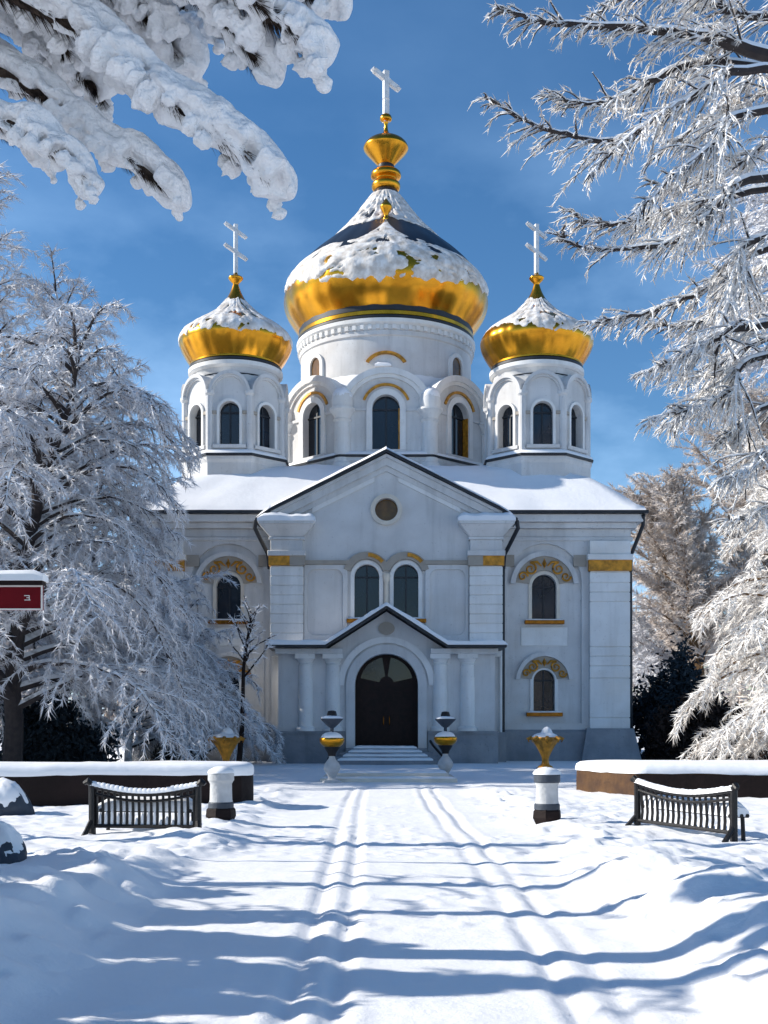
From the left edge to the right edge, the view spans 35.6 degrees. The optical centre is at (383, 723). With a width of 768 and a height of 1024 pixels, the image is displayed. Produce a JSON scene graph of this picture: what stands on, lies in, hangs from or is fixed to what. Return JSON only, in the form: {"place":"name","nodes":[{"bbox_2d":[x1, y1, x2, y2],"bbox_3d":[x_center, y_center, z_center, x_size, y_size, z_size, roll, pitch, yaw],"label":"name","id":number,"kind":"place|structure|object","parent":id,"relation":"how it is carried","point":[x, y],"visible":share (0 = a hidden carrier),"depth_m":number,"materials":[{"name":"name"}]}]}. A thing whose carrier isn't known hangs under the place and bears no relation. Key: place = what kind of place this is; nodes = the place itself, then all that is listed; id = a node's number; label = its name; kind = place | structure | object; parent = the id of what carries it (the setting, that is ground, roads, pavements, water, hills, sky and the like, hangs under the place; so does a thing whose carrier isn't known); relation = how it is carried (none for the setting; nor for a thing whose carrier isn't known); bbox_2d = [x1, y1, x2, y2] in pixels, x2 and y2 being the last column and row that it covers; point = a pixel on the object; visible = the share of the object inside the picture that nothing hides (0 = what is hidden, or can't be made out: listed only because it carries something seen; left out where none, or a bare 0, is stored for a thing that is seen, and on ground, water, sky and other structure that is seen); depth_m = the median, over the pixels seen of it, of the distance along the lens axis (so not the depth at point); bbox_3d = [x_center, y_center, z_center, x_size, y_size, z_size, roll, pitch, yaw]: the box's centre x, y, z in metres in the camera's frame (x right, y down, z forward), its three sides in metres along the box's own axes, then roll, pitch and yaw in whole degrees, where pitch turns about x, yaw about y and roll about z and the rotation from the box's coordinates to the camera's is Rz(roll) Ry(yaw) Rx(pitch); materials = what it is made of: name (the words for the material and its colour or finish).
{"place":"outdoors","nodes":[
{"label":"outdoors","id":0,"kind":"place"},
{"bbox_2d":[0,570,48,609],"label":"red sign","id":1,"kind":"object","parent":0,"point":[21,589],"visible":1,"depth_m":14.00,"materials":[{"name":"metal"}]},
{"bbox_2d":[0,726,767,1023],"bbox_3d":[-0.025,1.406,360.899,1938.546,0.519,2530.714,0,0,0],"label":"snow ground","id":2,"kind":"structure","parent":0,"point":[296,893],"depth_m":9.53,"materials":[{"name":"white snow"}]},
{"bbox_2d":[0,821,26,863],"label":"snow-covered boulder","id":3,"kind":"object","parent":2,"relation":"on","point":[13,849],"visible":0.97,"depth_m":11.94,"materials":[{"name":"white snow"}]},
{"bbox_2d":[0,777,34,815],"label":"boulder","id":4,"kind":"object","parent":2,"relation":"on","point":[14,799],"visible":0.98,"depth_m":20.25,"materials":[{"name":"grey stone"}]},
{"bbox_2d":[0,684,122,761],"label":"laurel bush","id":5,"kind":"object","parent":2,"relation":"on","point":[54,738],"visible":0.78,"depth_m":40.45,"materials":[{"name":"green plant"}]},
{"bbox_2d":[0,148,125,715],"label":"birch tree","id":6,"kind":"object","parent":2,"relation":"on","point":[8,289],"visible":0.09,"depth_m":45.77,"materials":[{"name":"white plant"}]},
{"bbox_2d":[0,242,239,729],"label":"birch tree","id":7,"kind":"object","parent":2,"relation":"on","point":[42,301],"visible":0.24,"depth_m":45.38,"materials":[{"name":"white plant"}]},
{"bbox_2d":[0,760,253,805],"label":"wall","id":8,"kind":"structure","parent":2,"relation":"on","point":[50,783],"depth_m":22.36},
{"bbox_2d":[0,297,270,761],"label":"birch tree","id":9,"kind":"object","parent":2,"relation":"on","point":[27,547],"visible":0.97,"depth_m":34.90,"materials":[{"name":"white plant"}]},
{"bbox_2d":[81,778,205,835],"bbox_3d":[-3.371,1.199,16.872,1.793,0.878,0.554,0,0,6],"label":"iron bench","id":10,"kind":"object","parent":2,"relation":"on","point":[150,801],"visible":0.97,"depth_m":16.85,"materials":[{"name":"black metal"}]},
{"bbox_2d":[38,536,250,762],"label":"birch tree","id":11,"kind":"object","parent":2,"relation":"on","point":[130,745],"visible":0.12,"depth_m":44.72,"materials":[{"name":"white plant"}]},
{"bbox_2d":[133,709,206,760],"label":"laurel bush","id":12,"kind":"object","parent":2,"relation":"on","point":[156,754],"visible":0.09,"depth_m":48.05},
{"bbox_2d":[0,0,352,221],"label":"spruce tree","id":13,"kind":"object","parent":2,"relation":"on","point":[69,68],"visible":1,"depth_m":8.07,"materials":[{"name":"white plant"}]},
{"bbox_2d":[121,583,286,764],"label":"birch tree","id":14,"kind":"object","parent":2,"relation":"on","point":[209,634],"visible":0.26,"depth_m":46.64,"materials":[{"name":"white plant"}]},
{"bbox_2d":[206,766,235,819],"bbox_3d":[-2.550,1.130,18.688,0.458,0.943,0.468,0,0,0],"label":"stone bollard","id":15,"kind":"object","parent":2,"relation":"on","point":[221,802],"visible":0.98,"depth_m":18.53,"materials":[{"name":"white stone"}]},
{"bbox_2d":[207,727,244,760],"bbox_3d":[-5.154,0.954,39.000,1.206,1.708,1.206,0,0,-22],"label":"goblet planter","id":16,"kind":"object","parent":2,"relation":"on","point":[226,741],"visible":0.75,"depth_m":38.76,"materials":[{"name":"gold metal"}]},
{"bbox_2d":[226,596,280,760],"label":"sapling","id":17,"kind":"object","parent":2,"relation":"on","point":[244,655],"visible":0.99,"depth_m":40.16,"materials":[{"name":"brown plant"}]},
{"bbox_2d":[319,710,344,782],"bbox_3d":[-1.415,0.640,32.486,0.683,2.000,0.683,0,0,0],"label":"tiered urn","id":18,"kind":"object","parent":2,"relation":"on","point":[331,741],"visible":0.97,"depth_m":32.32,"materials":[{"name":"stone"}]},
{"bbox_2d":[3,582,763,737],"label":"wood","id":19,"kind":"object","parent":2,"relation":"on","point":[740,695],"visible":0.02,"depth_m":117.43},
{"bbox_2d":[320,769,456,782],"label":"stone platform","id":20,"kind":"structure","parent":2,"relation":"on","point":[412,775],"depth_m":32.92,"materials":[{"name":"beige paint"}]},
{"bbox_2d":[129,67,648,764],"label":"church","id":21,"kind":"structure","parent":2,"relation":"on","point":[403,529],"depth_m":51.50,"materials":[{"name":"white paint"}]},
{"bbox_2d":[208,571,247,623],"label":"window","id":22,"kind":"structure","parent":21,"relation":"in","point":[229,597],"depth_m":51.80,"materials":[{"name":"glass"}]},
{"bbox_2d":[214,668,245,715],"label":"window","id":23,"kind":"structure","parent":21,"relation":"in","point":[234,680],"depth_m":51.80,"materials":[{"name":"paint"}]},
{"bbox_2d":[347,560,382,622],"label":"window","id":24,"kind":"structure","parent":21,"relation":"in","point":[368,583],"depth_m":50.30,"materials":[{"name":"glass"}]},
{"bbox_2d":[355,655,417,747],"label":"door","id":25,"kind":"structure","parent":21,"relation":"in","point":[386,686],"depth_m":48.55,"materials":[{"name":"brown wood"}]},
{"bbox_2d":[390,560,425,622],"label":"window","id":26,"kind":"structure","parent":21,"relation":"in","point":[405,584],"depth_m":50.30,"materials":[{"name":"glass"}]},
{"bbox_2d":[524,571,564,623],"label":"window","id":27,"kind":"structure","parent":21,"relation":"in","point":[541,588],"depth_m":51.80,"materials":[{"name":"glass"}]},
{"bbox_2d":[526,668,562,715],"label":"window","id":28,"kind":"structure","parent":21,"relation":"in","point":[542,682],"depth_m":51.80,"materials":[{"name":"glass"}]},
{"bbox_2d":[434,711,456,774],"bbox_3d":[1.800,0.640,35.003,0.683,2.000,0.683,0,0,0],"label":"tiered urn","id":29,"kind":"object","parent":2,"relation":"on","point":[445,740],"visible":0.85,"depth_m":34.83,"materials":[{"name":"stone"}]},
{"bbox_2d":[533,767,560,823],"bbox_3d":[2.529,1.143,18.540,0.458,0.946,0.468,0,0,0],"label":"stone bollard","id":30,"kind":"object","parent":2,"relation":"on","point":[547,804],"visible":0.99,"depth_m":18.38,"materials":[{"name":"white stone"}]},
{"bbox_2d":[526,727,563,768],"bbox_3d":[5.400,0.952,40.000,1.206,1.708,1.206,0,0,-22],"label":"goblet planter","id":31,"kind":"object","parent":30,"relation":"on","point":[545,740],"visible":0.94,"depth_m":39.78,"materials":[{"name":"gold metal"}]},
{"bbox_2d":[467,0,767,553],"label":"linden tree","id":32,"kind":"object","parent":2,"relation":"on","point":[735,279],"visible":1,"depth_m":12.15,"materials":[{"name":"white plant"}]},
{"bbox_2d":[575,760,767,797],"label":"wall","id":33,"kind":"structure","parent":2,"relation":"on","point":[750,777],"depth_m":25.63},
{"bbox_2d":[632,552,718,703],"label":"ash tree","id":34,"kind":"object","parent":2,"relation":"on","point":[649,649],"visible":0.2,"depth_m":87.82,"materials":[{"name":"beige plant"}]},
{"bbox_2d":[633,632,733,758],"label":"yew shrub","id":35,"kind":"object","parent":2,"relation":"on","point":[662,690],"visible":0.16,"depth_m":53.94,"materials":[{"name":"green plant"}]},
{"bbox_2d":[607,462,765,680],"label":"ash tree","id":36,"kind":"object","parent":2,"relation":"on","point":[668,529],"visible":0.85,"depth_m":81.90,"materials":[{"name":"beige plant"}]},
{"bbox_2d":[625,775,749,841],"bbox_3d":[4.292,1.218,17.092,0.554,0.878,2.540,0,0,-22],"label":"iron bench","id":37,"kind":"object","parent":2,"relation":"on","point":[732,808],"visible":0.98,"depth_m":16.89,"materials":[{"name":"black metal"}]},
{"bbox_2d":[642,688,748,759],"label":"bramble bush","id":38,"kind":"object","parent":2,"relation":"on","point":[660,745],"visible":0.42,"depth_m":50.52,"materials":[{"name":"green plant"}]},
{"bbox_2d":[662,115,767,411],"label":"linden tree","id":39,"kind":"object","parent":2,"relation":"on","point":[762,225],"visible":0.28,"depth_m":21.94,"materials":[{"name":"white plant"}]},
{"bbox_2d":[665,376,767,722],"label":"ash tree","id":40,"kind":"object","parent":2,"relation":"on","point":[754,394],"visible":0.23,"depth_m":86.38,"materials":[{"name":"beige plant"}]},
{"bbox_2d":[669,431,767,759],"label":"weeping birch","id":41,"kind":"object","parent":2,"relation":"on","point":[755,714],"visible":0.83,"depth_m":29.26,"materials":[{"name":"beige plant"}]},
{"bbox_2d":[673,0,767,433],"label":"linden tree","id":42,"kind":"object","parent":2,"relation":"on","point":[762,373],"visible":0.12,"depth_m":31.82,"materials":[{"name":"white plant"}]},
{"bbox_2d":[699,735,767,759],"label":"laurel bush","id":43,"kind":"object","parent":2,"relation":"on","point":[751,757],"visible":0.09,"depth_m":32.54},
{"bbox_2d":[0,0,767,721],"label":"sky","id":44,"kind":"structure","parent":0,"point":[442,55],"materials":[{"name":"blue"}]}
]}

